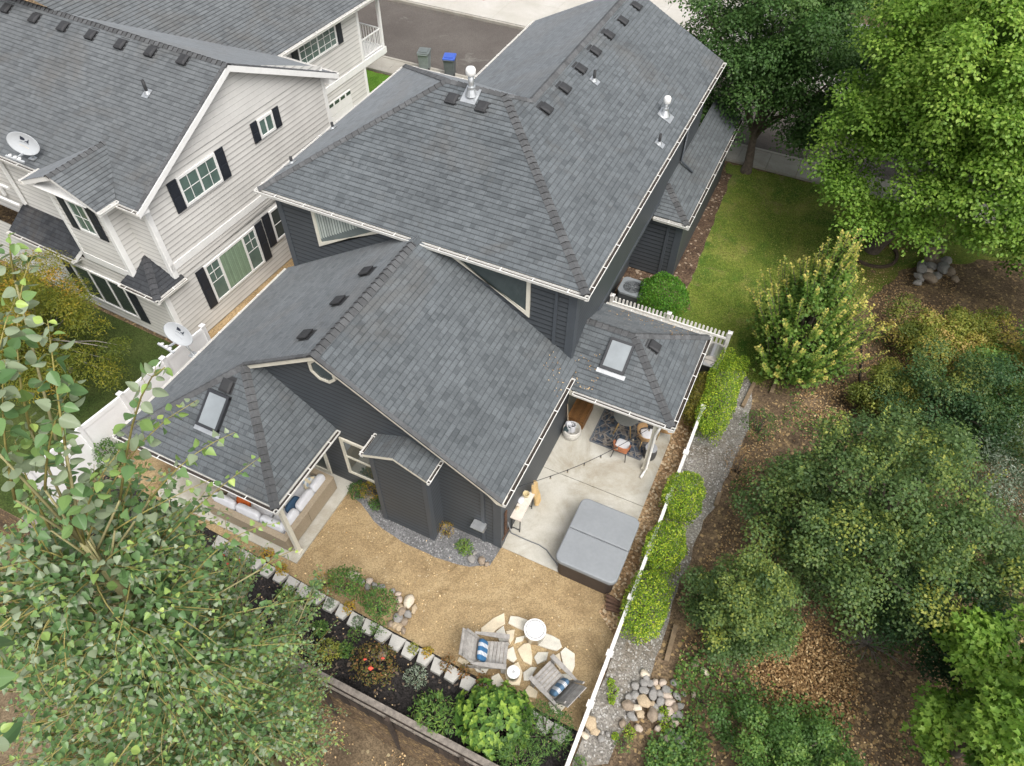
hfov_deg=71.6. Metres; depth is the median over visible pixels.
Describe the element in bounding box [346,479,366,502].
round shrub
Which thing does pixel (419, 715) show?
peony
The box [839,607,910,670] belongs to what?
bare shrub
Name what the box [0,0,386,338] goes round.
house
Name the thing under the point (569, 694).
adirondack chair
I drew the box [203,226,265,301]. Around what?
window
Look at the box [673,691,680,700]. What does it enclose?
river rock
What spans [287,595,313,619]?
bed plant
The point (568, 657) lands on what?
flagstone
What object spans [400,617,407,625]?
river rock
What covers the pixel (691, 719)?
weed
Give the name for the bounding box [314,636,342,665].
bed plant
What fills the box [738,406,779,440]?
dry shrub
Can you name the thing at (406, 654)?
edging block
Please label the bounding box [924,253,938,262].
river rock
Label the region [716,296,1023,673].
ground cover
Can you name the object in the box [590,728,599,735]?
river rock
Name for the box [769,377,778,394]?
edging timber
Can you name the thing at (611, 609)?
firewood log
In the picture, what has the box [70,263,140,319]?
window
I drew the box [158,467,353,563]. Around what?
side patio slab
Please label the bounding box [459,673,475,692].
edging block
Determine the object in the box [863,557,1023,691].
dark shrub
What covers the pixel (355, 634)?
bed plant
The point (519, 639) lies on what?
flagstone
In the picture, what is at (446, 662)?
bed plant
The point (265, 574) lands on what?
edging block
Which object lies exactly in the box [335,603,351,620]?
edging block
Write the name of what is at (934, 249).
river rock
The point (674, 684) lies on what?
river rock
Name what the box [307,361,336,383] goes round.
window
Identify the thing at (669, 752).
ground cover
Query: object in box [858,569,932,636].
dark shrub
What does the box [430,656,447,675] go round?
edging block
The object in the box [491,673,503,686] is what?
flagstone
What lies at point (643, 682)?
river rock
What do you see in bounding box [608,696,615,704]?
weed
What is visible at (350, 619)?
edging block
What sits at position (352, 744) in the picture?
dry weeds
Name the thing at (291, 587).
bed plant
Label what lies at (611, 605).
firewood log
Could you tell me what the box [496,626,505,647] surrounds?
flagstone
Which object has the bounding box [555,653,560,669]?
flagstone
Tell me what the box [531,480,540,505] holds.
wood slab
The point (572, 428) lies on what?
rolled blanket
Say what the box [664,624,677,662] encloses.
edging timber
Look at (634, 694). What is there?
river rock
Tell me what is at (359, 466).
window
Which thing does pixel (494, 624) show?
flagstone
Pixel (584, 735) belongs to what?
river rock
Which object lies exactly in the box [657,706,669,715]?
weed
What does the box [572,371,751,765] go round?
gravel path
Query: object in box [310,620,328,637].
bed plant
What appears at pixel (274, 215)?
window
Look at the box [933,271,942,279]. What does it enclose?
river rock
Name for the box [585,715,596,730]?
river rock
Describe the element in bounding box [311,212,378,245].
window
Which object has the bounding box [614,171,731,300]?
side bed
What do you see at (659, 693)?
river rock
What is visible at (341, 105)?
garage door
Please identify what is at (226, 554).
edging block
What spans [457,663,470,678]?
bed plant
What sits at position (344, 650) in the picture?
bed plant
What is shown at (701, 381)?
clipped hedge
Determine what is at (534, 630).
side table
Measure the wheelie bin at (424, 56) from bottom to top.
1.100 m
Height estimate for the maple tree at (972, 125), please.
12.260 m
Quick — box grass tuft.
[454,538,474,556]
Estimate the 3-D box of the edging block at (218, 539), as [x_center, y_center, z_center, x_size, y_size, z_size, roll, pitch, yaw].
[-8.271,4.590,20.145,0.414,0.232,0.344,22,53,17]
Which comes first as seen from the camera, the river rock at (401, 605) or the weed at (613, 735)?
the weed at (613, 735)
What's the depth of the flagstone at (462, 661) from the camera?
18.12 m
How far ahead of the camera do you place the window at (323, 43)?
29.17 m
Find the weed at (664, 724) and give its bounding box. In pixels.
[658,716,672,733]
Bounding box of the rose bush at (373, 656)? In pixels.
[348,638,403,691]
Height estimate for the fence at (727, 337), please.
1.360 m
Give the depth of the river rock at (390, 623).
18.66 m
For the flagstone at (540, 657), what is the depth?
18.21 m
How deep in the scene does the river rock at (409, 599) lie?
18.99 m
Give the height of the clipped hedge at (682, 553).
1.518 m
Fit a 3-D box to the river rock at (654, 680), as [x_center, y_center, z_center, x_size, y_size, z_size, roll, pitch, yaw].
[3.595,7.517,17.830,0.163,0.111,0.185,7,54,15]
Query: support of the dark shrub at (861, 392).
on the ground at (982, 284)
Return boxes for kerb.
[382,0,1010,211]
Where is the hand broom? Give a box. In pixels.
[565,404,571,426]
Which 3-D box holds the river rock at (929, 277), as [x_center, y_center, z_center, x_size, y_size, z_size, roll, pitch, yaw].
[16.086,-4.050,27.276,0.394,0.298,0.576,-37,59,-19]
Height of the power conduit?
1.332 m
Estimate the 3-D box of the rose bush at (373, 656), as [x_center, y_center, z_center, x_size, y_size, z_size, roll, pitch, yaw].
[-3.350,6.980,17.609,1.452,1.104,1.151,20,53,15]
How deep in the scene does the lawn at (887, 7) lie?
43.81 m
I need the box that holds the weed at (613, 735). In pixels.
[611,732,618,740]
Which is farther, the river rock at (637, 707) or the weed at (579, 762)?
the river rock at (637, 707)
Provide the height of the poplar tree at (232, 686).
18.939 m
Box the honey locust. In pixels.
[0,246,132,405]
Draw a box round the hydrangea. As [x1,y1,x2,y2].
[453,678,535,761]
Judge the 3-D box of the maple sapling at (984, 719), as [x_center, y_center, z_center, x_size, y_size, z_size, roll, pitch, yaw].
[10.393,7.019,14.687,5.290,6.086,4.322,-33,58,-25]
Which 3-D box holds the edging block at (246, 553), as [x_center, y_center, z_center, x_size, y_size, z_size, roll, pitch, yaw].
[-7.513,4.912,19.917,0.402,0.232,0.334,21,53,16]
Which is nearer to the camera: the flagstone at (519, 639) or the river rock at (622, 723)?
the river rock at (622, 723)
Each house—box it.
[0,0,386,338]
[112,0,743,554]
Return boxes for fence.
[21,516,498,765]
[22,323,210,504]
[565,404,705,765]
[609,293,732,359]
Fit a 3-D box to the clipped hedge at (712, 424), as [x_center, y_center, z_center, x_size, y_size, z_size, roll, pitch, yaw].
[6.726,0.437,23.011,1.250,1.442,3.658,20,53,15]
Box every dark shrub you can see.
[706,694,869,765]
[843,356,926,432]
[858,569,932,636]
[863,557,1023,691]
[958,315,1023,425]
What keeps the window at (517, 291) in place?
in the house at (420, 322)
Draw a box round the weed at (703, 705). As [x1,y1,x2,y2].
[691,691,709,708]
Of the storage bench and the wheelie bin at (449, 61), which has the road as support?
the wheelie bin at (449, 61)
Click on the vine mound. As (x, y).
(954, 326)
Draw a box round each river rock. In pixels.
[364,583,370,590]
[366,577,372,584]
[367,494,375,501]
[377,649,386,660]
[387,620,393,626]
[393,613,402,622]
[395,603,404,611]
[395,623,402,631]
[396,596,401,603]
[397,607,406,615]
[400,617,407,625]
[401,627,405,634]
[403,594,414,608]
[404,610,411,617]
[411,604,417,613]
[467,554,474,562]
[478,556,485,564]
[581,731,588,738]
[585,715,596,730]
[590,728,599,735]
[597,735,604,741]
[619,719,625,727]
[621,699,633,710]
[625,692,631,700]
[626,711,637,720]
[631,682,638,689]
[631,690,638,699]
[633,704,641,710]
[634,723,642,731]
[635,710,643,718]
[637,693,651,707]
[638,686,649,694]
[640,669,649,677]
[640,679,648,686]
[647,706,657,722]
[648,680,653,686]
[649,686,656,700]
[652,678,657,685]
[654,725,661,731]
[656,696,664,706]
[657,689,663,696]
[658,711,664,722]
[659,679,666,686]
[661,685,671,692]
[663,692,672,698]
[665,698,675,706]
[666,706,673,715]
[669,720,678,727]
[670,679,676,686]
[671,702,678,712]
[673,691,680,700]
[674,735,686,744]
[676,710,683,720]
[677,702,684,709]
[912,279,921,285]
[913,273,924,281]
[916,262,926,274]
[923,272,937,283]
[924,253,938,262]
[925,262,936,269]
[930,247,937,252]
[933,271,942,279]
[934,257,941,264]
[937,262,949,273]
[938,246,944,253]
[940,256,951,263]
[946,266,955,276]
[951,275,959,282]
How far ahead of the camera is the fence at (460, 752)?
17.03 m
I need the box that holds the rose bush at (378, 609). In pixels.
[356,582,399,625]
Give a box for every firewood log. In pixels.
[605,593,620,603]
[605,597,621,607]
[605,602,619,609]
[605,606,621,613]
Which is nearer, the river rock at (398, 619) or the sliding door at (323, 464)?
the river rock at (398, 619)
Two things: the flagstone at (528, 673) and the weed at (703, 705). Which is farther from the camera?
the flagstone at (528, 673)
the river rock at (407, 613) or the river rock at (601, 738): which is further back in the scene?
the river rock at (407, 613)
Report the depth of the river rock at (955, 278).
27.25 m
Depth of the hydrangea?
16.59 m
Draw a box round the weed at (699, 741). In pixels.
[687,738,706,756]
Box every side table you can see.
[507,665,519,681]
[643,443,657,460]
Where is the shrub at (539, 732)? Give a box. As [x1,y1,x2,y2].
[519,697,576,761]
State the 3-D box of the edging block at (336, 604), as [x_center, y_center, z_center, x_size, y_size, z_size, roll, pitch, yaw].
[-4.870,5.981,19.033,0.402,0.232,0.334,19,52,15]
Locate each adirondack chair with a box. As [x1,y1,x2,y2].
[459,628,509,673]
[528,654,586,713]
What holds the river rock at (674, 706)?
on the ground at (982, 284)
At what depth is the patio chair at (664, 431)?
22.27 m
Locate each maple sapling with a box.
[745,228,896,394]
[900,602,1023,765]
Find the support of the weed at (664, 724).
on the ground at (982, 284)
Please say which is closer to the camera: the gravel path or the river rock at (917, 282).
the gravel path
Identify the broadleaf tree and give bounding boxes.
[787,0,1012,18]
[977,209,1023,278]
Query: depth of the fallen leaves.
19.36 m
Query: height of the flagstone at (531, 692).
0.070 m
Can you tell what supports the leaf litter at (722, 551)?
on the ground at (982, 284)
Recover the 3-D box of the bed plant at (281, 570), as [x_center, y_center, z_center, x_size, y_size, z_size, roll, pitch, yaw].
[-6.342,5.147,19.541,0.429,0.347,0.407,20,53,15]
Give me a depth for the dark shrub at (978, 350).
22.14 m
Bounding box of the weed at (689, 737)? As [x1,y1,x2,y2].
[680,730,696,745]
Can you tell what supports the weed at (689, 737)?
on the ground at (982, 284)
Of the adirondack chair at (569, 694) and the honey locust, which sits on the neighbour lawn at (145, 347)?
the honey locust
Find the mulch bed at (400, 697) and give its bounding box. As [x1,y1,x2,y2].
[54,475,576,765]
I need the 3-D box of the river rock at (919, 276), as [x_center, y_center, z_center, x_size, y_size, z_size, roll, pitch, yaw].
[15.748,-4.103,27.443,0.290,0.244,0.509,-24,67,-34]
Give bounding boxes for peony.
[407,688,456,738]
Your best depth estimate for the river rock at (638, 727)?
17.10 m
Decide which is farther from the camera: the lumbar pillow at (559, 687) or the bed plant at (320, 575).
the bed plant at (320, 575)
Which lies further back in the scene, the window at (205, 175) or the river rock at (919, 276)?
the river rock at (919, 276)
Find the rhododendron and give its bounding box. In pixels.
[493,734,543,765]
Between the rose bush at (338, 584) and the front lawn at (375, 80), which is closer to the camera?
the rose bush at (338, 584)
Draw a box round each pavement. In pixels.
[366,57,1007,231]
[406,0,924,93]
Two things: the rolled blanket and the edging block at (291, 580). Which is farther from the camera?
the rolled blanket
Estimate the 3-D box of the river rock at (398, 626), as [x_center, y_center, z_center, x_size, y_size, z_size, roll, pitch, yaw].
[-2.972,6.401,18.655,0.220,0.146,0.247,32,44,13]
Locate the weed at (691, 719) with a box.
[684,709,701,726]
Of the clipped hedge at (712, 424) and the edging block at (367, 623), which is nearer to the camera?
the edging block at (367, 623)
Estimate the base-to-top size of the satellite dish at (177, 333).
1.076 m
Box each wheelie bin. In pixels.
[416,47,430,69]
[442,52,455,75]
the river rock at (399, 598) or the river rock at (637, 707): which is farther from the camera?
the river rock at (399, 598)
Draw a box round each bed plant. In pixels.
[260,546,274,559]
[275,563,288,575]
[275,584,298,600]
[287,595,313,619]
[304,581,324,600]
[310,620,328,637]
[314,569,332,592]
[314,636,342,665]
[323,597,335,609]
[335,639,354,659]
[342,600,355,615]
[347,624,365,642]
[351,615,363,626]
[368,616,387,637]
[406,642,418,655]
[421,646,433,658]
[439,652,455,673]
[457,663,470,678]
[476,671,492,686]
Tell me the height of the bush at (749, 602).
3.742 m
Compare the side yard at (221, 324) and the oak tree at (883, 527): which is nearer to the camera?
the oak tree at (883, 527)
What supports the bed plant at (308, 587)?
on the mulch bed at (400, 697)
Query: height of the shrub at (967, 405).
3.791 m
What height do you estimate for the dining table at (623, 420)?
0.742 m
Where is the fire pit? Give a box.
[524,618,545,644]
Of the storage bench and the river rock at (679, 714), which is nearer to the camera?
the river rock at (679, 714)
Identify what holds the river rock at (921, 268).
on the ground at (982, 284)
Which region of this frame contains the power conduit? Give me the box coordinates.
[507,522,557,565]
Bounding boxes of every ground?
[0,0,1023,765]
[0,532,426,765]
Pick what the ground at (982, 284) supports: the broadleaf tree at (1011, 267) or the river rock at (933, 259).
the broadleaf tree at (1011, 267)
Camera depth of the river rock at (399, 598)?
19.07 m
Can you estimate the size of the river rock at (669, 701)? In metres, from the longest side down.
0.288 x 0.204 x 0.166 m
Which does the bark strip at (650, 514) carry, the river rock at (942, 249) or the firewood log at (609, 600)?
the firewood log at (609, 600)
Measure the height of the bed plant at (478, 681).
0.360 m
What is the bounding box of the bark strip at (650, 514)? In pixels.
[599,372,704,635]
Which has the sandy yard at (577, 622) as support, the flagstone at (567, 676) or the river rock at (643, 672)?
the flagstone at (567, 676)
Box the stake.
[858,333,862,405]
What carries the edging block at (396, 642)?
on the ground at (982, 284)
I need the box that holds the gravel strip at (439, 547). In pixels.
[354,486,500,566]
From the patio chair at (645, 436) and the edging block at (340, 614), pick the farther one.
the patio chair at (645, 436)
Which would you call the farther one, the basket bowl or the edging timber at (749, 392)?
the edging timber at (749, 392)
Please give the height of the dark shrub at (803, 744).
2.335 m
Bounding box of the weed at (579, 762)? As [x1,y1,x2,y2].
[573,754,586,765]
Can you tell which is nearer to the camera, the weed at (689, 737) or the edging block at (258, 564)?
the weed at (689, 737)
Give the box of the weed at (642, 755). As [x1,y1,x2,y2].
[641,750,657,763]
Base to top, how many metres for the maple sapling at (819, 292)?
5.995 m
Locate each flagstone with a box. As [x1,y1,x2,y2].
[457,657,468,664]
[474,668,487,673]
[481,613,504,631]
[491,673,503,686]
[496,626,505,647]
[505,662,522,685]
[506,629,514,643]
[507,647,516,662]
[508,616,527,630]
[515,636,524,642]
[517,643,531,665]
[523,667,536,680]
[525,685,537,697]
[534,652,547,664]
[538,633,561,650]
[548,702,564,713]
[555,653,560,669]
[560,647,574,672]
[562,674,571,679]
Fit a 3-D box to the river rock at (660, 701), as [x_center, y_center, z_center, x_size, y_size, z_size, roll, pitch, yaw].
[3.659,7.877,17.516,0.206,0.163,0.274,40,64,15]
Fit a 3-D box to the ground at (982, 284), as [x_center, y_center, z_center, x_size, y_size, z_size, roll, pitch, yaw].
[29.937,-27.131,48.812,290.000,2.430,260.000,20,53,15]
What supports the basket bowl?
on the console table at (517, 515)
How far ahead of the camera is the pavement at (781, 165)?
32.69 m
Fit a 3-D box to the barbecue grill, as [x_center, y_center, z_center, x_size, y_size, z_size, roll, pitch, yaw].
[6.795,-0.761,24.147,0.600,1.060,1.190,20,53,15]
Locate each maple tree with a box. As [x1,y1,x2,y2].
[665,0,886,174]
[797,0,1023,273]
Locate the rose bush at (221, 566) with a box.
[210,543,238,572]
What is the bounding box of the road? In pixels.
[357,0,1023,205]
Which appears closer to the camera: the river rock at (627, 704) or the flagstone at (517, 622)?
the river rock at (627, 704)
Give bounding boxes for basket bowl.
[523,490,529,497]
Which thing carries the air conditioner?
on the side bed at (687, 265)
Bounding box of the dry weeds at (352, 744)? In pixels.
[301,709,426,765]
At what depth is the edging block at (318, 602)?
19.07 m
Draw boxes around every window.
[64,199,99,237]
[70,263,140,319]
[175,153,223,206]
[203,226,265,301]
[256,110,276,138]
[268,205,284,241]
[297,26,337,63]
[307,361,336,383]
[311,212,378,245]
[338,436,374,483]
[453,258,530,317]
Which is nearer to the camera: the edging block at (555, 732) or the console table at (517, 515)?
the edging block at (555, 732)
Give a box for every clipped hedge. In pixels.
[617,569,675,645]
[639,520,688,579]
[658,470,706,528]
[680,371,717,430]
[691,347,749,446]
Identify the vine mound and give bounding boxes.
[877,292,1023,395]
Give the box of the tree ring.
[846,235,898,268]
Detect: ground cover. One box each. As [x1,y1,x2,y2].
[644,640,939,765]
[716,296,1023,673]
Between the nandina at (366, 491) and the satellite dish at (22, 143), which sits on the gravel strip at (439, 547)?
the nandina at (366, 491)
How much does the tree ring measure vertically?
0.120 m
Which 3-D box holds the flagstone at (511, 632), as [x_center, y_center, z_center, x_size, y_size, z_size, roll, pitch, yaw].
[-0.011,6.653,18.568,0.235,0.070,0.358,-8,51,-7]
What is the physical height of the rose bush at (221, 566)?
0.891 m
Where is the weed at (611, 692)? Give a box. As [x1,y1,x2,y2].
[607,685,619,700]
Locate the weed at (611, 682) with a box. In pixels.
[607,678,614,686]
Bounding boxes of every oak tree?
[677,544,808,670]
[725,400,1023,654]
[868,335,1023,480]
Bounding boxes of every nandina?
[357,480,377,503]
[439,521,453,537]
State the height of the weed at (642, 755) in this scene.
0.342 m
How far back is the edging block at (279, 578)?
19.45 m
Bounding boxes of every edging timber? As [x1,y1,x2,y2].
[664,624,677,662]
[713,492,721,506]
[741,382,755,407]
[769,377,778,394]
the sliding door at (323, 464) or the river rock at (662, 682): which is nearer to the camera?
the river rock at (662, 682)
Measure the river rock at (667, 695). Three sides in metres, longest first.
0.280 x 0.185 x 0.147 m
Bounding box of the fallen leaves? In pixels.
[119,455,600,765]
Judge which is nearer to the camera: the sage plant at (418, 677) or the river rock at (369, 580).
the sage plant at (418, 677)
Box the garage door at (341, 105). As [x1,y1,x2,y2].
[329,89,352,122]
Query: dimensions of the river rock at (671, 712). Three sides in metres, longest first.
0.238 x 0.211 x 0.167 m
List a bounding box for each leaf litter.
[668,286,1023,765]
[740,614,866,731]
[832,224,958,379]
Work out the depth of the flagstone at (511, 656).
18.23 m
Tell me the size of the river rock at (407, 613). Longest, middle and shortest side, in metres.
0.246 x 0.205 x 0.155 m
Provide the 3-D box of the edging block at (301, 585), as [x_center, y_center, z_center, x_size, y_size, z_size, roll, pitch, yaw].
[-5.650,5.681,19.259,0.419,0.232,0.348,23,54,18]
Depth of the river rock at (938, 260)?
28.07 m
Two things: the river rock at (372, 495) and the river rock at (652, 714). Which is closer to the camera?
the river rock at (652, 714)
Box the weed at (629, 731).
[622,723,636,739]
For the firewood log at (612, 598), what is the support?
on the bark strip at (650, 514)
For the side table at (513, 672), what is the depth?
17.62 m
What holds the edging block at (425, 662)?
on the ground at (982, 284)
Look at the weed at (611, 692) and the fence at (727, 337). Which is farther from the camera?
the fence at (727, 337)
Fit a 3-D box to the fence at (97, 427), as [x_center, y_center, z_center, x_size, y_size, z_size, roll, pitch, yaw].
[-11.752,0.843,21.994,0.228,1.960,6.658,25,54,19]
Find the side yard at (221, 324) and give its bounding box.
[208,258,293,338]
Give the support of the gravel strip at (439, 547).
on the sandy yard at (577, 622)
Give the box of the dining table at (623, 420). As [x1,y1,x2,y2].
[613,412,638,438]
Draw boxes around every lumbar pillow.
[477,639,487,661]
[549,678,568,696]
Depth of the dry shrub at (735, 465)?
21.66 m
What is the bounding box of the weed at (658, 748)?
[652,737,664,758]
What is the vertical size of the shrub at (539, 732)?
1.716 m
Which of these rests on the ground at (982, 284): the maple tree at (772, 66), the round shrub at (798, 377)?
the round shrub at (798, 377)
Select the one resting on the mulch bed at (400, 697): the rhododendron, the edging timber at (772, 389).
the rhododendron
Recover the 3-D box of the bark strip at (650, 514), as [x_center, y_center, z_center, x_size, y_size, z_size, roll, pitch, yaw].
[2.989,2.187,22.346,4.628,0.001,10.779,20,53,15]
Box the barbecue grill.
[697,341,725,380]
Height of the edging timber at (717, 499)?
0.100 m
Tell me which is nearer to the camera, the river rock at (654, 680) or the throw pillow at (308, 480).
the river rock at (654, 680)
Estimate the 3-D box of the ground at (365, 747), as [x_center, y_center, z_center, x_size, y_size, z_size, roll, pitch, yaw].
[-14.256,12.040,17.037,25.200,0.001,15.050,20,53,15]
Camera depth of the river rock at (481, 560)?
19.82 m
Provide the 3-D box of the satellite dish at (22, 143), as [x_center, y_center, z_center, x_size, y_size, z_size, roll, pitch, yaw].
[-14.981,-7.083,21.575,0.812,0.889,0.858,20,53,15]
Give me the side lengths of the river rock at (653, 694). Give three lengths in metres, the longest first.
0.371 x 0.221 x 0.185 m
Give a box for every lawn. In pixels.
[0,264,177,519]
[366,70,389,92]
[639,162,1023,384]
[849,0,1017,18]
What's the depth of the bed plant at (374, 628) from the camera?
18.42 m
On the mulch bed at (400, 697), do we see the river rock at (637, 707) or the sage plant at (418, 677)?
the sage plant at (418, 677)
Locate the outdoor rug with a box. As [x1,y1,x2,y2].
[589,408,652,459]
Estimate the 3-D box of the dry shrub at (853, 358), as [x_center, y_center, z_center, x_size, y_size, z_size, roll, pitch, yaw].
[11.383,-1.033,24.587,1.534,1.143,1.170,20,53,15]
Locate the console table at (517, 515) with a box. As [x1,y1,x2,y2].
[510,490,534,531]
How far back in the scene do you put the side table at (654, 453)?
21.91 m
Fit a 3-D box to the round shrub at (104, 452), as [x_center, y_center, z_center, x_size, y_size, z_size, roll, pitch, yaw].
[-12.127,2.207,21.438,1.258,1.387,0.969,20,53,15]
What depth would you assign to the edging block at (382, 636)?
18.45 m
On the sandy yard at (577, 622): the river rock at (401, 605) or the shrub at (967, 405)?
the river rock at (401, 605)
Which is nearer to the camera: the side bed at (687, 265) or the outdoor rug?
the outdoor rug
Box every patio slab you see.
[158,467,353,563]
[502,395,670,571]
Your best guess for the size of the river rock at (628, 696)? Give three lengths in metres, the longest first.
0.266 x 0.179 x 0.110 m
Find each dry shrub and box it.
[724,446,757,486]
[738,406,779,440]
[831,348,862,371]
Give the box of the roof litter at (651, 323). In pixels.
[616,308,688,335]
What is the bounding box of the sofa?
[207,468,336,550]
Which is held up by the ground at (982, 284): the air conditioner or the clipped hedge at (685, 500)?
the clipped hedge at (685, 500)
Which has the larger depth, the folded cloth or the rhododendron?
the folded cloth
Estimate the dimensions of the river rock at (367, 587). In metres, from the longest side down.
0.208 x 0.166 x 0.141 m
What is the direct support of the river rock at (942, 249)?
on the river rock at (934, 249)
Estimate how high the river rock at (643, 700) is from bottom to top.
0.202 m
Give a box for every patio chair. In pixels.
[611,438,630,462]
[636,422,652,448]
[656,429,672,442]
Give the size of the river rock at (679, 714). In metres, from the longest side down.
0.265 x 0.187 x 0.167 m
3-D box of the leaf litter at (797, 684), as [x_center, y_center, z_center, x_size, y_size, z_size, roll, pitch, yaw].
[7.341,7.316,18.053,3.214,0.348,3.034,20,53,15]
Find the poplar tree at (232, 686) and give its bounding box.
[0,233,350,765]
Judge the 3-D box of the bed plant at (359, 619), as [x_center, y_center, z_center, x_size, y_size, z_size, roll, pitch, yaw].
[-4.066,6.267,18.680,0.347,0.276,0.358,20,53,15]
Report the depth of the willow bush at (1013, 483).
19.18 m
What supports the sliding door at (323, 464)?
in the house at (420, 322)
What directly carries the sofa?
on the side patio slab at (319, 522)
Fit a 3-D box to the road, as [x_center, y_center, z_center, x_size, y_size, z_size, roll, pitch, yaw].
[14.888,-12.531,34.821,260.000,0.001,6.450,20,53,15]
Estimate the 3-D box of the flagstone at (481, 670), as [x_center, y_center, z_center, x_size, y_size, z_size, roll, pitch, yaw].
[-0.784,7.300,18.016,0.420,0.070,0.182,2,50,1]
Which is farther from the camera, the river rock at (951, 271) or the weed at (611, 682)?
the river rock at (951, 271)
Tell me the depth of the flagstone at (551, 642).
18.44 m
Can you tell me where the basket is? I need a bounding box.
[562,421,580,440]
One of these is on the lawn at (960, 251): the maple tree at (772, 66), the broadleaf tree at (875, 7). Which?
the maple tree at (772, 66)
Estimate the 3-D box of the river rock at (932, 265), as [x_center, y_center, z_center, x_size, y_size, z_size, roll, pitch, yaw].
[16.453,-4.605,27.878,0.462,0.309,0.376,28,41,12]
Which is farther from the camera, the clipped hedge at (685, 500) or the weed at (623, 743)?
the clipped hedge at (685, 500)
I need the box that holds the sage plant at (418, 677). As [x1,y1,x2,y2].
[402,662,427,691]
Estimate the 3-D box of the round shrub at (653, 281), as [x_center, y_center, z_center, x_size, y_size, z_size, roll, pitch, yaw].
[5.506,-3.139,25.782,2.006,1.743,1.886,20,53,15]
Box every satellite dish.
[5,132,39,162]
[157,322,196,357]
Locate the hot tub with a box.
[556,499,638,593]
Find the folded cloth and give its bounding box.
[518,496,523,503]
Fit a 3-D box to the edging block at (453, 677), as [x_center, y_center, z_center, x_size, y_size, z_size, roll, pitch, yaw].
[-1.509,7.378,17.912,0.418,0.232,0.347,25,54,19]
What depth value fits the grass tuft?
19.89 m
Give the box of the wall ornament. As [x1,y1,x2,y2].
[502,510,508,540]
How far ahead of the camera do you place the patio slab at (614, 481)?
21.50 m
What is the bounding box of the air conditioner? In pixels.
[617,277,645,307]
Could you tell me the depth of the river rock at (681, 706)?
17.43 m
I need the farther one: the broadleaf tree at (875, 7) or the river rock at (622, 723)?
the broadleaf tree at (875, 7)
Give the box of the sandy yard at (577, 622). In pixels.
[116,450,613,730]
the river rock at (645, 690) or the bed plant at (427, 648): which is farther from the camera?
the bed plant at (427, 648)
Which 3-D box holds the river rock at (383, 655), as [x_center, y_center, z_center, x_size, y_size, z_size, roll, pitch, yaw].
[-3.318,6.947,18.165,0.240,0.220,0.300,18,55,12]
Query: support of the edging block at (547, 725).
on the ground at (982, 284)
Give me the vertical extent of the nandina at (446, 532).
0.550 m
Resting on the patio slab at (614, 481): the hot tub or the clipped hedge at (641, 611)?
the hot tub
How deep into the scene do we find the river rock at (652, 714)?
17.23 m
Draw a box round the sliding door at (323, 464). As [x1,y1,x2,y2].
[315,452,331,473]
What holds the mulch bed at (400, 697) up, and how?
on the ground at (982, 284)
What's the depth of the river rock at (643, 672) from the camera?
17.90 m
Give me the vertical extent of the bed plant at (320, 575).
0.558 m
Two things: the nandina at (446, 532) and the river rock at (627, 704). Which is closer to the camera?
the river rock at (627, 704)
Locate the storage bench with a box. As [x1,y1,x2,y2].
[567,398,593,429]
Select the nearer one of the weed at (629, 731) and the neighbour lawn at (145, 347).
the weed at (629, 731)
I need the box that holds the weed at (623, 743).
[613,732,632,753]
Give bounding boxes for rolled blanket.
[567,421,576,433]
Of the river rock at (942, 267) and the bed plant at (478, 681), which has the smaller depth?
the bed plant at (478, 681)
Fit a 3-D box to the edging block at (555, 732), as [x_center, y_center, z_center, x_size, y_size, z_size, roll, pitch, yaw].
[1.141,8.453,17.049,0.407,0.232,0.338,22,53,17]
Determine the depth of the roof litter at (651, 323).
21.82 m
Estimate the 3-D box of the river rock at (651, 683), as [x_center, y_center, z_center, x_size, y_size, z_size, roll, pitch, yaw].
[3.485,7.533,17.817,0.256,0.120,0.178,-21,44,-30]
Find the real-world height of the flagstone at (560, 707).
0.070 m
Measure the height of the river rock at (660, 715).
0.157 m
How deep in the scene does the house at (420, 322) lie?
19.83 m
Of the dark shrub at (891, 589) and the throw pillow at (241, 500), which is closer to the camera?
the dark shrub at (891, 589)
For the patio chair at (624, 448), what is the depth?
21.84 m
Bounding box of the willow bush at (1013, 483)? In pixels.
[951,415,1023,554]
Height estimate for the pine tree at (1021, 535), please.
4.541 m
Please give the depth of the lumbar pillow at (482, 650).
17.79 m
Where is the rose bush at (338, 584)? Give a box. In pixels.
[325,564,369,600]
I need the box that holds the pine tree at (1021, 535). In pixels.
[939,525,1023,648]
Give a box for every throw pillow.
[236,497,250,506]
[285,496,299,512]
[303,476,315,489]
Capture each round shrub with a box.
[92,437,130,469]
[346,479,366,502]
[367,496,380,510]
[636,271,689,319]
[778,356,819,392]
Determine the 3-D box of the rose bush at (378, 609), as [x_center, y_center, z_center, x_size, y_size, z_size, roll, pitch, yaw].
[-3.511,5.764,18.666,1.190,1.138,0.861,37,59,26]
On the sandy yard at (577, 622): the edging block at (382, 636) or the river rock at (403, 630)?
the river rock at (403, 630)
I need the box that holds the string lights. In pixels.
[518,426,652,486]
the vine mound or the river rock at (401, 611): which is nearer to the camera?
the river rock at (401, 611)
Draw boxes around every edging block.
[212,535,228,551]
[223,542,239,557]
[239,549,250,561]
[249,557,265,570]
[260,563,275,578]
[272,569,288,584]
[284,575,300,591]
[295,582,312,598]
[310,591,326,605]
[322,596,339,613]
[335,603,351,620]
[347,611,364,629]
[361,618,377,635]
[374,625,391,642]
[389,633,406,651]
[401,641,419,660]
[416,648,434,667]
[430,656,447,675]
[444,664,462,683]
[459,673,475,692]
[535,716,553,735]
[552,724,568,743]

